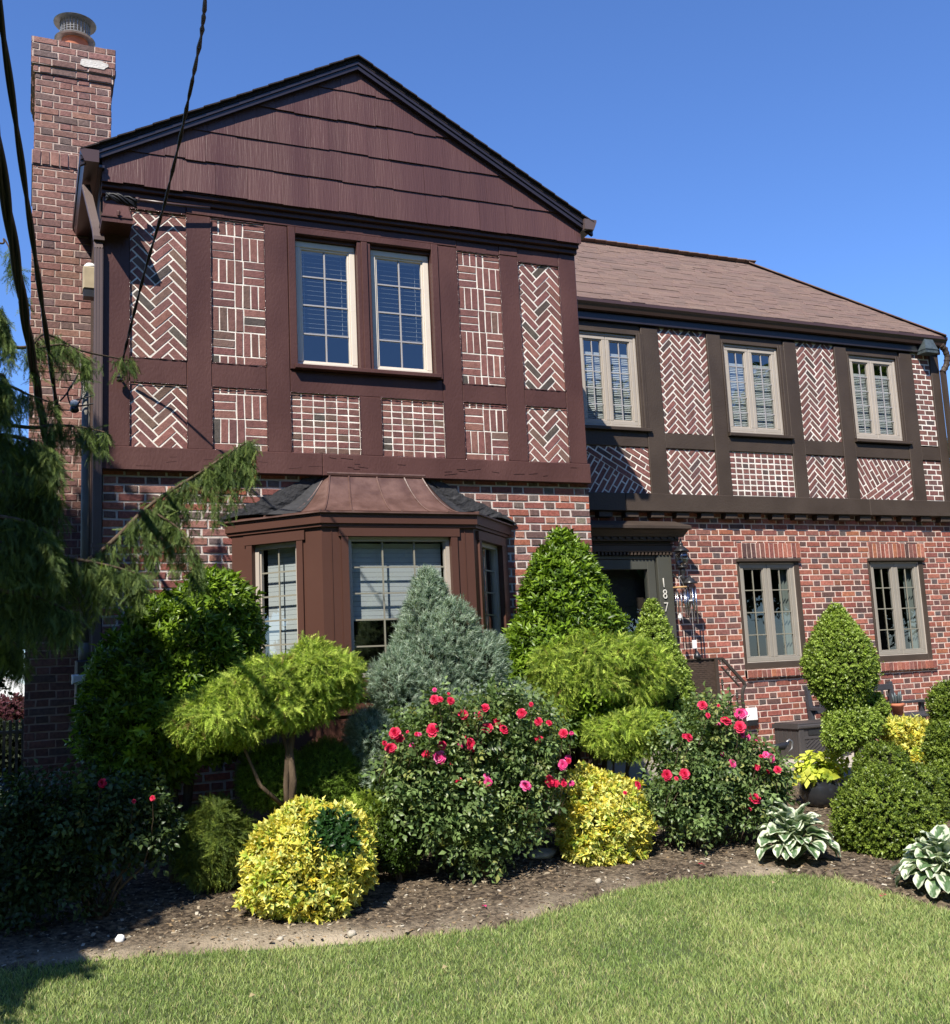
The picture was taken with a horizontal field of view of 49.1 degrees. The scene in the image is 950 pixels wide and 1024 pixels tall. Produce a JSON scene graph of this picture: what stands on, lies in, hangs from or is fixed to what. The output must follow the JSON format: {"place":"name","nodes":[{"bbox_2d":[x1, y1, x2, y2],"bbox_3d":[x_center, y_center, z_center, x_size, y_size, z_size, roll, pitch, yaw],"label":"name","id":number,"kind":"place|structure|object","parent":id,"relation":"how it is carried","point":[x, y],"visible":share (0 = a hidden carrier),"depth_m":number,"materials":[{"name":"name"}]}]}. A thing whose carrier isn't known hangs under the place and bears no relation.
{"place":"outdoors","nodes":[
{"label":"outdoors","id":0,"kind":"place"},
{"bbox_2d":[0,779,949,970],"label":"bed soil","id":1,"kind":"structure","parent":0,"point":[74,931],"depth_m":6.55,"materials":[{"name":"brown soil"}]},
{"bbox_2d":[0,758,188,937],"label":"rose bush","id":2,"kind":"object","parent":1,"relation":"on","point":[43,854],"visible":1,"depth_m":6.16,"materials":[{"name":"green plant"}]},
{"bbox_2d":[115,934,124,941],"bbox_3d":[-2.010,2.418,5.890,0.055,0.049,0.039,1,-9,-23],"label":"pebble","id":3,"kind":"object","parent":1,"relation":"on","point":[120,938],"visible":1,"depth_m":5.88,"materials":[{"name":"white stone"}]},
{"bbox_2d":[166,790,257,894],"bbox_3d":[-1.710,2.180,6.850,0.665,0.697,0.549,1,-9,-23],"label":"false cypress","id":4,"kind":"object","parent":1,"relation":"on","point":[213,834],"visible":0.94,"depth_m":6.70,"materials":[{"name":"green plant"}]},
{"bbox_2d":[155,631,370,805],"bbox_3d":[-1.370,1.405,6.855,1.440,1.244,0.698,1,-9,-23],"label":"false cypress","id":5,"kind":"object","parent":1,"relation":"on","point":[312,682],"visible":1,"depth_m":6.72,"materials":[{"name":"green plant"}]},
{"bbox_2d":[231,739,307,815],"bbox_3d":[-1.366,2.023,7.005,0.563,0.990,0.410,1,-9,-23],"label":"yew shrub","id":6,"kind":"object","parent":1,"relation":"on","point":[268,760],"visible":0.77,"depth_m":6.94,"materials":[{"name":"green plant"}]},
{"bbox_2d":[232,794,379,924],"bbox_3d":[-1.035,2.191,6.464,0.884,0.877,0.868,-2,-8,-4],"label":"golden euonymus","id":7,"kind":"object","parent":1,"relation":"on","point":[306,858],"visible":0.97,"depth_m":6.20,"materials":[{"name":"yellow plant"}]},
{"bbox_2d":[296,734,367,807],"bbox_3d":[-1.009,2.025,7.158,0.581,0.998,0.429,1,-9,-23],"label":"yew shrub","id":8,"kind":"object","parent":1,"relation":"on","point":[330,769],"visible":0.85,"depth_m":7.09,"materials":[{"name":"green plant"}]},
{"bbox_2d":[347,930,355,937],"bbox_3d":[-0.704,2.405,5.932,0.057,0.041,0.042,1,-9,-23],"label":"pebble","id":9,"kind":"object","parent":1,"relation":"on","point":[351,933],"visible":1,"depth_m":5.92,"materials":[{"name":"stone"}]},
{"bbox_2d":[373,805,426,882],"bbox_3d":[-0.503,2.229,6.953,0.386,0.550,0.392,1,-9,-23],"label":"boxwood shrub","id":10,"kind":"object","parent":1,"relation":"on","point":[397,860],"visible":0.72,"depth_m":6.85,"materials":[{"name":"green plant"}]},
{"bbox_2d":[340,563,541,859],"bbox_3d":[-0.261,1.449,7.677,1.600,2.190,1.038,1,-9,-23],"label":"blue conifer","id":11,"kind":"object","parent":1,"relation":"on","point":[437,641],"visible":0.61,"depth_m":7.49,"materials":[{"name":"green plant"}]},
{"bbox_2d":[359,673,580,883],"bbox_3d":[0.047,1.809,7.042,1.599,1.418,0.943,1,-9,-23],"label":"rose bush","id":12,"kind":"object","parent":1,"relation":"on","point":[510,746],"visible":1,"depth_m":6.92,"materials":[{"name":"green plant"}]},
{"bbox_2d":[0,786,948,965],"bbox_3d":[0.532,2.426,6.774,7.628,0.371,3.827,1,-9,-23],"label":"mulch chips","id":13,"kind":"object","parent":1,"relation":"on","point":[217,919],"visible":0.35,"depth_m":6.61,"materials":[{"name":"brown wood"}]},
{"bbox_2d":[528,848,557,858],"bbox_3d":[0.487,2.470,7.509,0.184,0.073,0.254,-11,-11,43],"label":"flat stone","id":14,"kind":"object","parent":1,"relation":"on","point":[547,853],"visible":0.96,"depth_m":7.46,"materials":[{"name":"grey stone"}]},
{"bbox_2d":[501,525,643,774],"bbox_3d":[0.809,1.337,8.662,1.295,2.503,1.263,-10,-11,39],"label":"broadleaf evergreen","id":15,"kind":"object","parent":1,"relation":"on","point":[564,586],"visible":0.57,"depth_m":8.45,"materials":[{"name":"green plant"}]},
{"bbox_2d":[523,617,684,769],"bbox_3d":[1.062,1.644,8.354,1.459,1.593,0.856,1,-9,-23],"label":"false cypress","id":16,"kind":"object","parent":1,"relation":"on","point":[628,664],"visible":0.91,"depth_m":8.13,"materials":[{"name":"green plant"}]},
{"bbox_2d":[549,760,659,867],"bbox_3d":[0.910,2.251,7.585,0.811,0.894,0.807,1,-9,-23],"label":"golden euonymus","id":17,"kind":"object","parent":1,"relation":"on","point":[591,829],"visible":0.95,"depth_m":7.36,"materials":[{"name":"yellow plant"}]},
{"bbox_2d":[578,704,679,790],"bbox_3d":[1.246,2.028,8.124,0.850,1.094,0.780,-6,-9,19],"label":"false cypress","id":18,"kind":"object","parent":1,"relation":"on","point":[620,735],"visible":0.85,"depth_m":7.99,"materials":[{"name":"green plant"}]},
{"bbox_2d":[617,681,802,855],"bbox_3d":[1.692,1.916,7.883,1.771,1.260,0.947,1,-9,-23],"label":"rose bush","id":19,"kind":"object","parent":1,"relation":"on","point":[717,778],"visible":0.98,"depth_m":7.72,"materials":[{"name":"green plant"}]},
{"bbox_2d":[754,801,840,860],"bbox_3d":[2.262,2.273,7.425,0.621,0.412,0.587,1,-9,-23],"label":"hosta","id":20,"kind":"object","parent":1,"relation":"on","point":[792,827],"visible":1,"depth_m":7.34,"materials":[{"name":"green plant"}]},
{"bbox_2d":[790,749,850,807],"bbox_3d":[3.017,2.310,9.073,0.589,0.511,0.431,-2,-8,-2],"label":"potted coleus","id":21,"kind":"object","parent":1,"relation":"on","point":[819,784],"visible":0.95,"depth_m":8.94,"materials":[{"name":"plant"}]},
{"bbox_2d":[799,602,891,757],"bbox_3d":[3.195,1.674,8.983,0.727,1.805,0.701,-7,-9,27],"label":"topiary boxwood","id":22,"kind":"object","parent":1,"relation":"on","point":[840,663],"visible":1,"depth_m":8.83,"materials":[{"name":"green plant"}]},
{"bbox_2d":[827,739,949,860],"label":"boxwood shrub","id":23,"kind":"object","parent":1,"relation":"on","point":[890,802],"visible":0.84,"depth_m":7.56,"materials":[{"name":"green plant"}]},
{"bbox_2d":[878,713,929,765],"bbox_3d":[3.957,2.260,9.367,0.738,0.912,0.645,1,-9,-23],"label":"golden euonymus","id":24,"kind":"object","parent":1,"relation":"on","point":[905,732],"visible":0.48,"depth_m":9.24,"materials":[{"name":"yellow plant"}]},
{"bbox_2d":[891,824,949,897],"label":"hosta","id":25,"kind":"object","parent":1,"relation":"on","point":[931,857],"visible":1,"depth_m":6.65,"materials":[{"name":"green plant"}]},
{"bbox_2d":[920,679,949,819],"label":"boxwood shrub","id":26,"kind":"object","parent":1,"relation":"on","point":[935,747],"visible":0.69,"depth_m":8.83,"materials":[{"name":"green plant"}]},
{"bbox_2d":[0,779,949,1023],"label":"ground","id":27,"kind":"structure","parent":0,"point":[425,987],"depth_m":5.39,"materials":[{"name":"green plant"}]},
{"bbox_2d":[0,718,22,792],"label":"fence","id":28,"kind":"object","parent":27,"relation":"on","point":[13,745],"visible":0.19,"depth_m":11.52,"materials":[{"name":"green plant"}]},
{"bbox_2d":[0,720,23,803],"bbox_3d":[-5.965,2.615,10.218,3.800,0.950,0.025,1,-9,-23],"label":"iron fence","id":29,"kind":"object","parent":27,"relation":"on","point":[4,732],"visible":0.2,"depth_m":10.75,"materials":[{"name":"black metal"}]},
{"bbox_2d":[0,692,23,722],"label":"red leaved shrub","id":30,"kind":"object","parent":27,"relation":"on","point":[12,709],"visible":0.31,"depth_m":12.81,"materials":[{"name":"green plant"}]},
{"bbox_2d":[0,677,24,699],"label":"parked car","id":31,"kind":"object","parent":27,"relation":"on","point":[16,690],"visible":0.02,"depth_m":15.80,"materials":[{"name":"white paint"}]},
{"bbox_2d":[0,432,24,694],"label":"dark evergreen","id":32,"kind":"object","parent":27,"relation":"on","point":[3,685],"visible":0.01,"depth_m":9.52,"materials":[{"name":"green plant"}]},
{"bbox_2d":[0,238,262,693],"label":"weeping cypress","id":33,"kind":"object","parent":27,"relation":"on","point":[34,561],"visible":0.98,"depth_m":6.28,"materials":[{"name":"green plant"}]},
{"bbox_2d":[62,563,270,882],"bbox_3d":[-2.037,1.449,7.156,1.501,2.213,1.047,1,-9,-23],"label":"broadleaf evergreen","id":34,"kind":"object","parent":27,"relation":"on","point":[168,647],"visible":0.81,"depth_m":6.87,"materials":[{"name":"green plant"}]},
{"bbox_2d":[341,786,394,835],"bbox_3d":[-0.708,2.186,7.013,0.580,0.674,0.418,1,-9,-23],"label":"false cypress","id":35,"kind":"object","parent":27,"relation":"on","point":[361,796],"visible":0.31,"depth_m":6.98,"materials":[{"name":"green plant"}]},
{"bbox_2d":[23,12,949,854],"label":"brick house","id":36,"kind":"structure","parent":27,"relation":"on","point":[401,330],"depth_m":9.39,"materials":[{"name":"red brick"}]},
{"bbox_2d":[59,373,92,412],"bbox_3d":[-2.982,-0.915,8.056,0.442,0.307,0.090,1,-9,-23],"label":"cable clamp","id":37,"kind":"object","parent":36,"relation":"attached to","point":[75,406],"visible":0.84,"depth_m":7.99,"materials":[{"name":"white plastic"}]},
{"bbox_2d":[0,133,47,445],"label":"overhead cable","id":38,"kind":"object","parent":37,"relation":"attached to","point":[10,229],"visible":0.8,"depth_m":5.49,"materials":[{"name":"black rubber"}]},
{"bbox_2d":[0,0,62,439],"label":"overhead cable","id":39,"kind":"object","parent":37,"relation":"attached to","point":[14,113],"visible":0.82,"depth_m":5.19,"materials":[{"name":"black rubber"}]},
{"bbox_2d":[71,364,90,734],"bbox_3d":[-2.933,0.233,7.941,0.257,2.859,0.220,1,-9,-23],"label":"conduit pipe","id":40,"kind":"object","parent":36,"relation":"attached to","point":[85,534],"visible":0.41,"depth_m":7.95,"materials":[{"name":"black metal"}]},
{"bbox_2d":[82,263,93,300],"bbox_3d":[-3.110,-1.866,8.403,0.110,0.296,0.120,1,-9,-23],"label":"side light","id":41,"kind":"object","parent":36,"relation":"attached to","point":[88,281],"visible":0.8,"depth_m":8.35,"materials":[{"name":"white plastic"}]},
{"bbox_2d":[99,204,132,236],"bbox_3d":[-2.806,-2.297,8.130,0.234,0.170,0.287,1,-9,-23],"label":"wall box","id":42,"kind":"object","parent":36,"relation":"attached to","point":[116,220],"visible":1,"depth_m":8.06,"materials":[{"name":"brown metal"}]},
{"bbox_2d":[105,192,209,209],"bbox_3d":[-2.521,-2.452,8.303,0.814,0.113,0.082,1,-9,-25],"label":"cable bundle","id":43,"kind":"object","parent":36,"relation":"attached to","point":[118,198],"visible":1,"depth_m":8.20,"materials":[{"name":"black rubber"}]},
{"bbox_2d":[116,0,206,381],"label":"service cable","id":44,"kind":"object","parent":36,"relation":"attached to","point":[198,50],"visible":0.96,"depth_m":6.59,"materials":[{"name":"black rubber"}]},
{"bbox_2d":[287,226,442,380],"bbox_3d":[-0.958,-1.787,9.052,1.361,1.252,0.230,1,-9,-23],"label":"window","id":45,"kind":"structure","parent":36,"relation":"in","point":[362,253],"depth_m":9.04,"materials":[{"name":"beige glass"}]},
{"bbox_2d":[219,472,516,845],"bbox_3d":[-0.658,1.094,8.342,2.632,3.019,0.708,1,-9,-23],"label":"bay window","id":46,"kind":"structure","parent":36,"relation":"in","point":[315,520],"depth_m":8.23,"materials":[{"name":"red paint"}]},
{"bbox_2d":[579,327,652,431],"bbox_3d":[1.534,-1.475,11.719,0.900,1.157,0.165,1,-9,-23],"label":"window","id":47,"kind":"structure","parent":36,"relation":"in","point":[635,363],"depth_m":11.74,"materials":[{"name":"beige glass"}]},
{"bbox_2d":[597,560,656,634],"bbox_3d":[1.522,1.501,11.243,1.010,1.955,0.285,1,-9,-23],"label":"front door","id":48,"kind":"structure","parent":36,"relation":"in","point":[625,576],"depth_m":11.48,"materials":[{"name":"grey paint"}]},
{"bbox_2d":[672,538,688,585],"bbox_3d":[2.241,0.572,11.549,0.174,0.545,0.338,3,-10,-32],"label":"wall lantern","id":49,"kind":"object","parent":36,"relation":"attached to","point":[680,548],"depth_m":11.45,"materials":[{"name":"black metal"}]},
{"bbox_2d":[673,578,687,620],"bbox_3d":[2.242,0.940,11.332,0.156,0.480,0.156,1,-9,-23],"label":"wind chime","id":50,"kind":"object","parent":49,"relation":"hanging from","point":[685,603],"visible":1,"depth_m":11.30,"materials":[{"name":"silver wood"}]},
{"bbox_2d":[682,575,698,647],"bbox_3d":[2.375,1.087,11.387,0.176,0.805,0.176,1,-9,-23],"label":"wind chime","id":51,"kind":"object","parent":49,"relation":"hanging from","point":[689,579],"visible":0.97,"depth_m":11.37,"materials":[{"name":"silver metal"}]},
{"bbox_2d":[684,657,747,739],"bbox_3d":[2.099,2.086,10.666,1.752,1.137,0.071,1,-9,-23],"label":"stair railing","id":52,"kind":"object","parent":36,"relation":"attached to","point":[706,670],"visible":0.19,"depth_m":10.87,"materials":[{"name":"brown metal"}]},
{"bbox_2d":[694,651,700,658],"bbox_3d":[2.317,1.487,10.843,0.080,0.085,0.076,1,-9,-23],"label":"post cap","id":53,"kind":"object","parent":52,"relation":"on","point":[697,655],"visible":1,"depth_m":10.81,"materials":[{"name":"black metal"}]},
{"bbox_2d":[745,708,757,745],"bbox_3d":[3.127,2.478,11.748,0.144,0.521,0.075,1,-9,-23],"label":"outlet box","id":54,"kind":"object","parent":36,"relation":"attached to","point":[752,719],"visible":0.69,"depth_m":11.74,"materials":[{"name":"white plastic"}]},
{"bbox_2d":[720,340,794,439],"bbox_3d":[3.361,-1.453,12.507,0.940,1.162,0.165,1,-9,-23],"label":"window","id":55,"kind":"structure","parent":36,"relation":"in","point":[781,429],"depth_m":12.52,"materials":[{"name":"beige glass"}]},
{"bbox_2d":[736,558,805,668],"bbox_3d":[3.452,1.184,12.195,0.919,1.268,0.187,1,-9,-23],"label":"window","id":56,"kind":"structure","parent":36,"relation":"in","point":[789,585],"depth_m":12.20,"materials":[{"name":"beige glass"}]},
{"bbox_2d":[846,352,912,445],"bbox_3d":[5.115,-1.432,13.263,0.920,1.157,0.165,1,-9,-23],"label":"window","id":57,"kind":"structure","parent":36,"relation":"in","point":[900,437],"depth_m":13.28,"materials":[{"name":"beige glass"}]},
{"bbox_2d":[867,558,932,661],"bbox_3d":[5.265,1.213,12.975,0.917,1.268,0.187,1,-9,-23],"label":"window","id":58,"kind":"structure","parent":36,"relation":"in","point":[918,629],"depth_m":12.99,"materials":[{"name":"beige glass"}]},
{"bbox_2d":[917,339,938,355],"bbox_3d":[5.903,-2.155,13.591,0.224,0.190,0.168,1,-9,-23],"label":"floodlight","id":59,"kind":"object","parent":36,"relation":"attached to","point":[927,347],"visible":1,"depth_m":13.54,"materials":[{"name":"metal"}]},
{"bbox_2d":[635,597,698,769],"bbox_3d":[1.615,1.692,9.187,0.706,1.876,0.727,-6,-9,22],"label":"boxwood cone","id":60,"kind":"object","parent":27,"relation":"on","point":[653,624],"visible":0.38,"depth_m":9.13,"materials":[{"name":"green plant"}]},
{"bbox_2d":[773,739,792,764],"bbox_3d":[3.035,2.464,10.219,0.263,0.457,0.081,1,-9,-23],"label":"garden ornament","id":61,"kind":"object","parent":27,"relation":"on","point":[783,745],"visible":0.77,"depth_m":10.22,"materials":[{"name":"black metal"}]},
{"bbox_2d":[0,0,949,683],"label":"sky","id":62,"kind":"structure","parent":0,"point":[808,141],"materials":[{"name":"blue"}]},
{"bbox_2d":[775,747,864,779],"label":"patio","id":63,"kind":"structure","parent":0,"point":[844,774],"depth_m":10.95,"materials":[{"name":"beige stone"}]},
{"bbox_2d":[772,719,851,758],"bbox_3d":[3.760,2.524,11.582,0.740,0.383,0.440,1,-9,-23],"label":"storage box","id":64,"kind":"object","parent":63,"relation":"on","point":[803,735],"visible":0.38,"depth_m":11.36,"materials":[{"name":"grey plastic"}]},
{"bbox_2d":[804,681,929,755],"bbox_3d":[4.730,2.360,12.042,1.740,0.755,0.602,1,-9,-23],"label":"garden bench","id":65,"kind":"object","parent":63,"relation":"on","point":[813,711],"visible":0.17,"depth_m":12.17,"materials":[{"name":"grey paint"}]},
{"bbox_2d":[891,690,904,714],"bbox_3d":[4.866,2.199,11.994,0.160,0.281,0.160,1,-9,-23],"label":"flower pot","id":66,"kind":"object","parent":65,"relation":"on","point":[897,705],"visible":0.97,"depth_m":11.95,"materials":[{"name":"ceramic"}]}
]}

